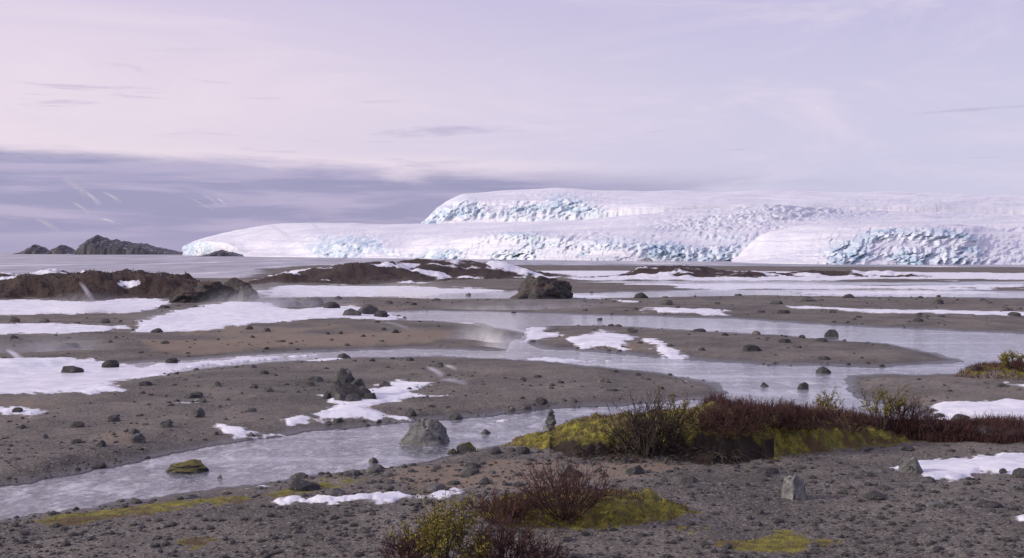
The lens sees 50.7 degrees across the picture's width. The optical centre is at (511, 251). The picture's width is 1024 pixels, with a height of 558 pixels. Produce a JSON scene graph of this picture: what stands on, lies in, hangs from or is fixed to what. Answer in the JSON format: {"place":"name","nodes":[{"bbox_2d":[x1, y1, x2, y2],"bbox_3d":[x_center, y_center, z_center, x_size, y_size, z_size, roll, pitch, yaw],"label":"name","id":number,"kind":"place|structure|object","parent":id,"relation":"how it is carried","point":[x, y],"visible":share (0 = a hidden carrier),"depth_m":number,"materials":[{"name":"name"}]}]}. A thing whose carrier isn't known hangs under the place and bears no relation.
{"place":"outdoors","nodes":[
{"label":"outdoors","id":0,"kind":"place"},
{"bbox_2d":[38,219,51,226],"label":"snow gust","id":1,"kind":"object","parent":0,"point":[47,223],"visible":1,"depth_m":90.45,"materials":[{"name":"white snow"}]},
{"bbox_2d":[38,348,55,351],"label":"blowing snow","id":2,"kind":"structure","parent":0,"point":[48,349],"depth_m":62.30,"materials":[{"name":"white snow"}]},
{"bbox_2d":[66,180,84,193],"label":"snow gust","id":3,"kind":"object","parent":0,"point":[76,187],"visible":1,"depth_m":90.48,"materials":[{"name":"white snow"}]},
{"bbox_2d":[53,308,110,312],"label":"blowing snow","id":4,"kind":"structure","parent":0,"point":[74,310],"depth_m":101.36,"materials":[{"name":"white snow"}]},
{"bbox_2d":[263,293,281,297],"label":"blowing snow","id":5,"kind":"structure","parent":0,"point":[267,295],"depth_m":135.79,"materials":[{"name":"white snow"}]},
{"bbox_2d":[236,299,316,306],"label":"blowing snow","id":6,"kind":"structure","parent":0,"point":[283,303],"depth_m":113.38,"materials":[{"name":"white snow"}]},
{"bbox_2d":[377,291,443,298],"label":"blowing snow","id":7,"kind":"structure","parent":0,"point":[410,294],"depth_m":139.80,"materials":[{"name":"white snow"}]},
{"bbox_2d":[465,331,501,342],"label":"blowing snow","id":8,"kind":"structure","parent":0,"point":[485,336],"depth_m":71.15,"materials":[{"name":"white snow"}]},
{"bbox_2d":[0,259,1023,557],"bbox_3d":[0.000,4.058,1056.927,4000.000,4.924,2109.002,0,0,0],"label":"ground","id":9,"kind":"structure","parent":0,"point":[34,385],"depth_m":44.04,"materials":[{"name":"grey soil"}]},
{"bbox_2d":[9,351,20,359],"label":"snow gust","id":10,"kind":"object","parent":9,"relation":"on","point":[14,354],"visible":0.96,"depth_m":55.26,"materials":[{"name":"white snow"}]},
{"bbox_2d":[61,366,83,372],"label":"boulder","id":11,"kind":"object","parent":9,"relation":"on","point":[70,369],"visible":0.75,"depth_m":53.24,"materials":[{"name":"grey stone"}]},
{"bbox_2d":[70,421,84,427],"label":"boulder","id":12,"kind":"object","parent":9,"relation":"on","point":[76,424],"visible":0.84,"depth_m":35.54,"materials":[{"name":"stone"}]},
{"bbox_2d":[96,440,105,446],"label":"boulder","id":13,"kind":"object","parent":9,"relation":"on","point":[101,443],"visible":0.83,"depth_m":32.03,"materials":[{"name":"grey stone"}]},
{"bbox_2d":[102,360,118,367],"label":"boulder","id":14,"kind":"object","parent":9,"relation":"on","point":[110,364],"visible":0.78,"depth_m":55.56,"materials":[{"name":"grey stone"}]},
{"bbox_2d":[106,414,120,421],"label":"boulder","id":15,"kind":"object","parent":9,"relation":"on","point":[113,418],"visible":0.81,"depth_m":36.83,"materials":[{"name":"stone"}]},
{"bbox_2d":[128,428,139,433],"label":"boulder","id":16,"kind":"object","parent":9,"relation":"on","point":[133,431],"visible":0.63,"depth_m":34.21,"materials":[{"name":"stone"}]},
{"bbox_2d":[129,433,145,442],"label":"boulder","id":17,"kind":"object","parent":9,"relation":"on","point":[138,438],"visible":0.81,"depth_m":32.91,"materials":[{"name":"stone"}]},
{"bbox_2d":[139,381,152,385],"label":"boulder","id":18,"kind":"object","parent":9,"relation":"on","point":[146,383],"visible":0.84,"depth_m":46.68,"materials":[{"name":"grey stone"}]},
{"bbox_2d":[158,419,172,427],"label":"boulder","id":19,"kind":"object","parent":9,"relation":"on","point":[166,424],"visible":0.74,"depth_m":35.56,"materials":[{"name":"stone"}]},
{"bbox_2d":[165,358,177,362],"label":"boulder","id":20,"kind":"object","parent":9,"relation":"on","point":[172,360],"visible":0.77,"depth_m":57.79,"materials":[{"name":"grey stone"}]},
{"bbox_2d":[171,318,197,320],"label":"blowing snow","id":21,"kind":"structure","parent":9,"relation":"on","point":[179,319],"depth_m":91.10,"materials":[{"name":"white snow"}]},
{"bbox_2d":[165,459,208,473],"bbox_3d":[-8.950,5.952,29.812,1.355,0.482,1.269,0,0,0],"label":"mossy boulder","id":22,"kind":"object","parent":9,"relation":"on","point":[195,466],"visible":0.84,"depth_m":29.41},
{"bbox_2d":[179,494,197,498],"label":"boulder","id":23,"kind":"object","parent":9,"relation":"on","point":[188,496],"visible":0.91,"depth_m":25.35,"materials":[{"name":"grey stone"}]},
{"bbox_2d":[184,393,202,398],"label":"boulder","id":24,"kind":"object","parent":9,"relation":"on","point":[191,395],"visible":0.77,"depth_m":42.67,"materials":[{"name":"grey stone"}]},
{"bbox_2d":[190,407,204,417],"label":"boulder","id":25,"kind":"object","parent":9,"relation":"on","point":[199,412],"visible":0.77,"depth_m":37.80,"materials":[{"name":"stone"}]},
{"bbox_2d":[169,277,260,302],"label":"rock bluff","id":26,"kind":"structure","parent":9,"relation":"on","point":[234,289],"depth_m":125.58,"materials":[{"name":"stone"}]},
{"bbox_2d":[247,407,256,411],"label":"boulder","id":27,"kind":"object","parent":9,"relation":"on","point":[251,409],"visible":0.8,"depth_m":38.91,"materials":[{"name":"stone"}]},
{"bbox_2d":[247,383,257,387],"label":"boulder","id":28,"kind":"object","parent":9,"relation":"on","point":[253,385],"visible":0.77,"depth_m":46.04,"materials":[{"name":"stone"}]},
{"bbox_2d":[288,479,320,490],"bbox_3d":[-4.977,5.677,26.119,0.831,0.367,0.716,0,0,0],"label":"boulder","id":29,"kind":"object","parent":9,"relation":"on","point":[299,485],"visible":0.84,"depth_m":25.93,"materials":[{"name":"grey stone"}]},
{"bbox_2d":[303,297,324,304],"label":"boulder","id":30,"kind":"object","parent":9,"relation":"on","point":[308,301],"visible":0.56,"depth_m":117.46,"materials":[{"name":"grey stone"}]},
{"bbox_2d":[308,376,322,381],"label":"boulder","id":31,"kind":"object","parent":9,"relation":"on","point":[316,378],"visible":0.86,"depth_m":48.53,"materials":[{"name":"stone"}]},
{"bbox_2d":[323,302,339,307],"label":"boulder","id":32,"kind":"object","parent":9,"relation":"on","point":[331,305],"visible":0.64,"depth_m":110.75,"materials":[{"name":"grey stone"}]},
{"bbox_2d":[321,368,376,401],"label":"rock outcrop","id":33,"kind":"object","parent":9,"relation":"on","point":[346,385],"visible":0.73,"depth_m":42.73,"materials":[{"name":"stone"}]},
{"bbox_2d":[343,308,360,315],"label":"boulder","id":34,"kind":"object","parent":9,"relation":"on","point":[350,312],"visible":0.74,"depth_m":97.30,"materials":[{"name":"stone"}]},
{"bbox_2d":[358,304,377,313],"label":"boulder","id":35,"kind":"object","parent":9,"relation":"on","point":[367,309],"visible":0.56,"depth_m":101.86,"materials":[{"name":"stone"}]},
{"bbox_2d":[368,457,377,463],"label":"boulder","id":36,"kind":"object","parent":9,"relation":"on","point":[372,460],"visible":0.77,"depth_m":30.71,"materials":[{"name":"stone"}]},
{"bbox_2d":[374,310,387,316],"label":"boulder","id":37,"kind":"object","parent":9,"relation":"on","point":[378,313],"visible":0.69,"depth_m":97.84,"materials":[{"name":"grey stone"}]},
{"bbox_2d":[385,479,394,483],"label":"boulder","id":38,"kind":"object","parent":9,"relation":"on","point":[390,481],"visible":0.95,"depth_m":26.68,"materials":[{"name":"stone"}]},
{"bbox_2d":[371,522,447,557],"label":"dwarf birch shrub","id":39,"kind":"object","parent":9,"relation":"on","point":[404,548],"visible":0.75,"depth_m":19.55,"materials":[{"name":"brown plant"}]},
{"bbox_2d":[398,418,449,446],"bbox_3d":[-2.816,5.860,34.065,1.917,1.246,1.508,0,0,0],"label":"boulder","id":40,"kind":"object","parent":9,"relation":"on","point":[427,432],"visible":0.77,"depth_m":33.73,"materials":[{"name":"grey stone"}]},
{"bbox_2d":[381,483,495,557],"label":"willow shrub","id":41,"kind":"object","parent":9,"relation":"on","point":[438,529],"visible":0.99,"depth_m":19.29,"materials":[{"name":"green plant"}]},
{"bbox_2d":[446,448,456,454],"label":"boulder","id":42,"kind":"object","parent":9,"relation":"on","point":[451,451],"visible":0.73,"depth_m":32.04,"materials":[{"name":"grey stone"}]},
{"bbox_2d":[444,379,462,382],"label":"snow gust","id":43,"kind":"object","parent":9,"relation":"on","point":[459,381],"visible":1,"depth_m":45.25,"materials":[{"name":"white snow"}]},
{"bbox_2d":[447,480,460,485],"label":"boulder","id":44,"kind":"object","parent":9,"relation":"on","point":[453,482],"visible":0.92,"depth_m":26.66,"materials":[{"name":"stone"}]},
{"bbox_2d":[0,258,920,300],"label":"heather","id":45,"kind":"object","parent":9,"relation":"on","point":[250,281],"visible":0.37,"depth_m":147.77,"materials":[{"name":"plant"}]},
{"bbox_2d":[456,442,475,452],"bbox_3d":[-1.368,5.906,32.178,0.622,0.489,0.475,0,0,0],"label":"mossy boulder","id":46,"kind":"object","parent":9,"relation":"on","point":[465,447],"visible":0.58,"depth_m":32.10,"materials":[{"name":"stone"}]},
{"bbox_2d":[31,441,920,553],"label":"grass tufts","id":47,"kind":"object","parent":9,"relation":"on","point":[469,512],"visible":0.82,"depth_m":23.49,"materials":[{"name":"green plant"}]},
{"bbox_2d":[481,429,490,433],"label":"boulder","id":48,"kind":"object","parent":9,"relation":"on","point":[485,431],"visible":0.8,"depth_m":35.64,"materials":[{"name":"stone"}]},
{"bbox_2d":[457,486,542,524],"bbox_3d":[-0.259,5.387,22.736,1.872,0.879,1.840,0,0,0],"label":"dwarf birch shrub","id":49,"kind":"object","parent":9,"relation":"on","point":[519,510],"visible":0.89,"depth_m":22.54,"materials":[{"name":"brown plant"}]},
{"bbox_2d":[452,507,569,557],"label":"dwarf birch shrub","id":50,"kind":"object","parent":9,"relation":"on","point":[501,546],"visible":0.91,"depth_m":19.51,"materials":[{"name":"brown plant"}]},
{"bbox_2d":[0,290,1023,509],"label":"scattered stones","id":51,"kind":"object","parent":9,"relation":"on","point":[471,469],"visible":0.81,"depth_m":39.19,"materials":[{"name":"grey stone"}]},
{"bbox_2d":[522,405,531,409],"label":"boulder","id":52,"kind":"object","parent":9,"relation":"on","point":[527,407],"visible":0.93,"depth_m":40.84,"materials":[{"name":"stone"}]},
{"bbox_2d":[510,274,572,298],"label":"boulder","id":53,"kind":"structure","parent":9,"relation":"on","point":[538,287],"depth_m":136.31,"materials":[{"name":"brown stone"}]},
{"bbox_2d":[511,535,575,557],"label":"dwarf birch shrub","id":54,"kind":"object","parent":9,"relation":"on","point":[557,552],"visible":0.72,"depth_m":19.73,"materials":[{"name":"brown plant"}]},
{"bbox_2d":[543,409,555,431],"bbox_3d":[1.198,5.311,33.946,0.416,0.746,0.371,0,0,40],"label":"stone cairn","id":55,"kind":"object","parent":9,"relation":"on","point":[550,421],"visible":0.94,"depth_m":33.86,"materials":[{"name":"grey stone"}]},
{"bbox_2d":[554,463,571,476],"bbox_3d":[1.338,5.619,27.462,0.576,0.536,0.497,0,0,0],"label":"boulder","id":56,"kind":"object","parent":9,"relation":"on","point":[565,467],"visible":0.34,"depth_m":27.33,"materials":[{"name":"stone"}]},
{"bbox_2d":[511,450,621,522],"bbox_3d":[1.159,5.042,22.660,2.366,1.683,2.701,0,0,0],"label":"dwarf birch shrub","id":57,"kind":"object","parent":9,"relation":"on","point":[567,488],"visible":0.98,"depth_m":22.54,"materials":[{"name":"brown plant"}]},
{"bbox_2d":[597,387,700,457],"bbox_3d":[3.668,4.750,30.089,2.656,1.981,2.476,0,0,-25],"label":"dwarf birch shrub","id":58,"kind":"object","parent":9,"relation":"on","point":[645,429],"visible":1,"depth_m":29.88,"materials":[{"name":"brown plant"}]},
{"bbox_2d":[556,441,764,464],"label":"exposed roots","id":59,"kind":"object","parent":9,"relation":"on","point":[636,460],"visible":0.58,"depth_m":29.70,"materials":[{"name":"brown plant"}]},
{"bbox_2d":[652,385,699,437],"bbox_3d":[4.583,4.521,30.924,1.546,1.730,1.281,0,0,22],"label":"willow shrub","id":60,"kind":"object","parent":9,"relation":"on","point":[674,406],"visible":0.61,"depth_m":30.89,"materials":[{"name":"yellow plant"}]},
{"bbox_2d":[481,405,881,528],"bbox_3d":[3.109,5.383,30.172,9.202,1.284,16.281,0,0,39],"label":"red heath","id":61,"kind":"object","parent":9,"relation":"on","point":[614,452],"visible":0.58,"depth_m":30.74,"materials":[{"name":"brown plant"}]},
{"bbox_2d":[464,403,929,532],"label":"moss tufts","id":62,"kind":"object","parent":9,"relation":"on","point":[586,432],"visible":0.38,"depth_m":24.17,"materials":[{"name":"plant"}]},
{"bbox_2d":[675,403,735,431],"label":"heath bush","id":63,"kind":"object","parent":9,"relation":"on","point":[705,419],"visible":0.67,"depth_m":30.52,"materials":[{"name":"brown plant"}]},
{"bbox_2d":[687,397,747,434],"bbox_3d":[5.811,4.612,30.697,1.704,1.030,1.676,0,0,30],"label":"heath bush","id":64,"kind":"object","parent":9,"relation":"on","point":[732,410],"visible":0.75,"depth_m":30.48,"materials":[{"name":"brown plant"}]},
{"bbox_2d":[697,410,769,437],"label":"heath bush","id":65,"kind":"object","parent":9,"relation":"on","point":[728,425],"visible":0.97,"depth_m":29.96,"materials":[{"name":"brown plant"}]},
{"bbox_2d":[704,391,772,429],"bbox_3d":[6.468,4.515,30.738,1.900,1.079,1.886,0,0,0],"label":"heath bush","id":66,"kind":"object","parent":9,"relation":"on","point":[737,406],"visible":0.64,"depth_m":30.56,"materials":[{"name":"brown plant"}]},
{"bbox_2d":[743,345,761,351],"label":"boulder","id":67,"kind":"object","parent":9,"relation":"on","point":[747,348],"visible":0.67,"depth_m":62.68,"materials":[{"name":"grey stone"}]},
{"bbox_2d":[730,397,787,429],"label":"heath bush","id":68,"kind":"object","parent":9,"relation":"on","point":[758,411],"visible":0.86,"depth_m":30.52,"materials":[{"name":"brown plant"}]},
{"bbox_2d":[760,470,771,476],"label":"boulder","id":69,"kind":"object","parent":9,"relation":"on","point":[765,473],"visible":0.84,"depth_m":27.37,"materials":[{"name":"stone"}]},
{"bbox_2d":[749,395,799,428],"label":"heath bush","id":70,"kind":"object","parent":9,"relation":"on","point":[788,407],"visible":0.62,"depth_m":31.12,"materials":[{"name":"brown plant"}]},
{"bbox_2d":[781,474,805,499],"bbox_3d":[6.474,5.587,25.021,0.650,0.895,0.539,0,0,0],"label":"boulder","id":71,"kind":"object","parent":9,"relation":"on","point":[793,487],"visible":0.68,"depth_m":24.92,"materials":[{"name":"grey stone"}]},
{"bbox_2d":[766,398,826,431],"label":"heath bush","id":72,"kind":"object","parent":9,"relation":"on","point":[799,420],"visible":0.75,"depth_m":30.96,"materials":[{"name":"brown plant"}]},
{"bbox_2d":[797,382,808,389],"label":"boulder","id":73,"kind":"object","parent":9,"relation":"on","point":[803,386],"visible":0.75,"depth_m":47.19,"materials":[{"name":"grey stone"}]},
{"bbox_2d":[786,401,837,431],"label":"heath bush","id":74,"kind":"object","parent":9,"relation":"on","point":[822,414],"visible":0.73,"depth_m":31.57,"materials":[{"name":"brown plant"}]},
{"bbox_2d":[815,366,830,373],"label":"boulder","id":75,"kind":"object","parent":9,"relation":"on","point":[824,370],"visible":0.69,"depth_m":53.48,"materials":[{"name":"grey stone"}]},
{"bbox_2d":[807,387,850,421],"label":"willow shrub","id":76,"kind":"object","parent":9,"relation":"on","point":[825,404],"visible":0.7,"depth_m":34.04,"materials":[{"name":"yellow plant"}]},
{"bbox_2d":[821,404,885,432],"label":"heath bush","id":77,"kind":"object","parent":9,"relation":"on","point":[853,422],"visible":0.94,"depth_m":32.41,"materials":[{"name":"brown plant"}]},
{"bbox_2d":[697,390,1023,444],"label":"heath shrubs","id":78,"kind":"object","parent":9,"relation":"on","point":[1014,422],"visible":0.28,"depth_m":33.84,"materials":[{"name":"brown plant"}]},
{"bbox_2d":[855,382,914,429],"bbox_3d":[11.670,4.808,33.617,1.776,1.531,1.872,0,0,0],"label":"willow shrub","id":79,"kind":"object","parent":9,"relation":"on","point":[888,408],"visible":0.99,"depth_m":33.59,"materials":[{"name":"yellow plant"}]},
{"bbox_2d":[868,391,939,432],"bbox_3d":[12.369,5.056,33.931,2.206,1.465,1.710,0,0,36],"label":"dwarf birch shrub","id":80,"kind":"object","parent":9,"relation":"on","point":[904,417],"visible":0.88,"depth_m":33.77,"materials":[{"name":"brown plant"}]},
{"bbox_2d":[898,457,922,473],"bbox_3d":[10.312,5.595,27.915,0.664,0.666,0.491,0,0,0],"label":"boulder","id":81,"kind":"object","parent":9,"relation":"on","point":[909,464],"visible":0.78,"depth_m":27.77,"materials":[{"name":"grey stone"}]},
{"bbox_2d":[926,501,942,507],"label":"boulder","id":82,"kind":"object","parent":9,"relation":"on","point":[932,504],"visible":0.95,"depth_m":24.07,"materials":[{"name":"grey stone"}]},
{"bbox_2d":[912,411,982,441],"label":"heath bush","id":83,"kind":"object","parent":9,"relation":"on","point":[957,427],"visible":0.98,"depth_m":33.27,"materials":[{"name":"brown plant"}]},
{"bbox_2d":[970,364,980,370],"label":"boulder","id":84,"kind":"object","parent":9,"relation":"on","point":[974,367],"visible":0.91,"depth_m":50.55,"materials":[{"name":"stone"}]},
{"bbox_2d":[969,361,988,371],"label":"dwarf birch shrub","id":85,"kind":"object","parent":9,"relation":"on","point":[985,366],"visible":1,"depth_m":50.32,"materials":[{"name":"brown plant"}]},
{"bbox_2d":[977,500,1002,507],"bbox_3d":[10.699,5.675,24.247,0.589,0.210,0.509,0,0,0],"label":"boulder","id":86,"kind":"object","parent":9,"relation":"on","point":[989,504],"visible":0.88,"depth_m":24.11,"materials":[{"name":"grey stone"}]},
{"bbox_2d":[959,416,1023,441],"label":"heath bush","id":87,"kind":"object","parent":9,"relation":"on","point":[999,430],"visible":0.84,"depth_m":33.41,"materials":[{"name":"brown plant"}]},
{"bbox_2d":[999,468,1006,473],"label":"boulder","id":88,"kind":"object","parent":9,"relation":"on","point":[1003,470],"visible":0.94,"depth_m":27.82,"materials":[{"name":"stone"}]},
{"bbox_2d":[997,348,1023,368],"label":"willow shrub","id":89,"kind":"object","parent":9,"relation":"on","point":[1005,359],"visible":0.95,"depth_m":49.91,"materials":[{"name":"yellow plant"}]},
{"bbox_2d":[1004,357,1023,371],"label":"dwarf birch shrub","id":90,"kind":"object","parent":9,"relation":"on","point":[1015,364],"visible":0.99,"depth_m":49.42,"materials":[{"name":"brown plant"}]},
{"bbox_2d":[1014,483,1023,490],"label":"boulder","id":91,"kind":"object","parent":9,"relation":"on","point":[1020,487],"visible":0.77,"depth_m":25.71,"materials":[{"name":"grey stone"}]},
{"bbox_2d":[0,252,1023,519],"bbox_3d":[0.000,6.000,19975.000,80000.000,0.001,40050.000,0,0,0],"label":"water","id":92,"kind":"structure","parent":0,"point":[250,462],"depth_m":56.13,"materials":[{"name":"grey liquid"}]},
{"bbox_2d":[14,244,49,253],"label":"sea island","id":93,"kind":"structure","parent":92,"relation":"in","point":[35,249],"depth_m":2910.23,"materials":[{"name":"grey stone"}]},
{"bbox_2d":[45,245,75,253],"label":"sea island","id":94,"kind":"structure","parent":92,"relation":"in","point":[62,249],"depth_m":2810.62,"materials":[{"name":"grey stone"}]},
{"bbox_2d":[72,235,182,254],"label":"sea island","id":95,"kind":"structure","parent":92,"relation":"in","point":[97,245],"depth_m":2411.38,"materials":[{"name":"grey stone"}]},
{"bbox_2d":[201,249,242,255],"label":"sea island","id":96,"kind":"structure","parent":92,"relation":"in","point":[222,252],"depth_m":1457.20,"materials":[{"name":"grey stone"}]},
{"bbox_2d":[246,432,255,436],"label":"boulder","id":97,"kind":"object","parent":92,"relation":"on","point":[250,434],"visible":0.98,"depth_m":34.89,"materials":[{"name":"stone"}]},
{"bbox_2d":[491,344,508,348],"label":"blowing snow","id":98,"kind":"structure","parent":92,"relation":"on","point":[496,346],"depth_m":66.99,"materials":[{"name":"white snow"}]},
{"bbox_2d":[824,329,838,336],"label":"boulder","id":99,"kind":"object","parent":92,"relation":"in","point":[831,333],"visible":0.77,"depth_m":76.50,"materials":[{"name":"grey stone"}]},
{"bbox_2d":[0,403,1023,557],"bbox_3d":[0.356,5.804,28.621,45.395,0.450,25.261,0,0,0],"label":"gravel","id":100,"kind":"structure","parent":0,"point":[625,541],"depth_m":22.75,"materials":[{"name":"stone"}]},
{"bbox_2d":[0,0,1023,251],"label":"sky","id":101,"kind":"structure","parent":0,"point":[275,111],"materials":[{"name":"purple"}]},
{"bbox_2d":[182,188,1023,264],"bbox_3d":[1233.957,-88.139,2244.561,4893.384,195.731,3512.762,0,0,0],"label":"glacier","id":102,"kind":"object","parent":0,"point":[823,227],"visible":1,"depth_m":1042.69,"materials":[{"name":"white ice"}]},
{"bbox_2d":[587,260,656,263],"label":"blowing snow","id":103,"kind":"structure","parent":0,"point":[616,262],"depth_m":532.38,"materials":[{"name":"white snow"}]},
{"bbox_2d":[836,291,931,293],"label":"blowing snow","id":104,"kind":"structure","parent":0,"point":[880,292],"depth_m":157.61,"materials":[{"name":"white snow"}]},
{"bbox_2d":[950,358,1023,379],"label":"shrubs","id":105,"kind":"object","parent":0,"point":[994,363],"depth_m":50.16,"materials":[{"name":"brown plant"}]}
]}

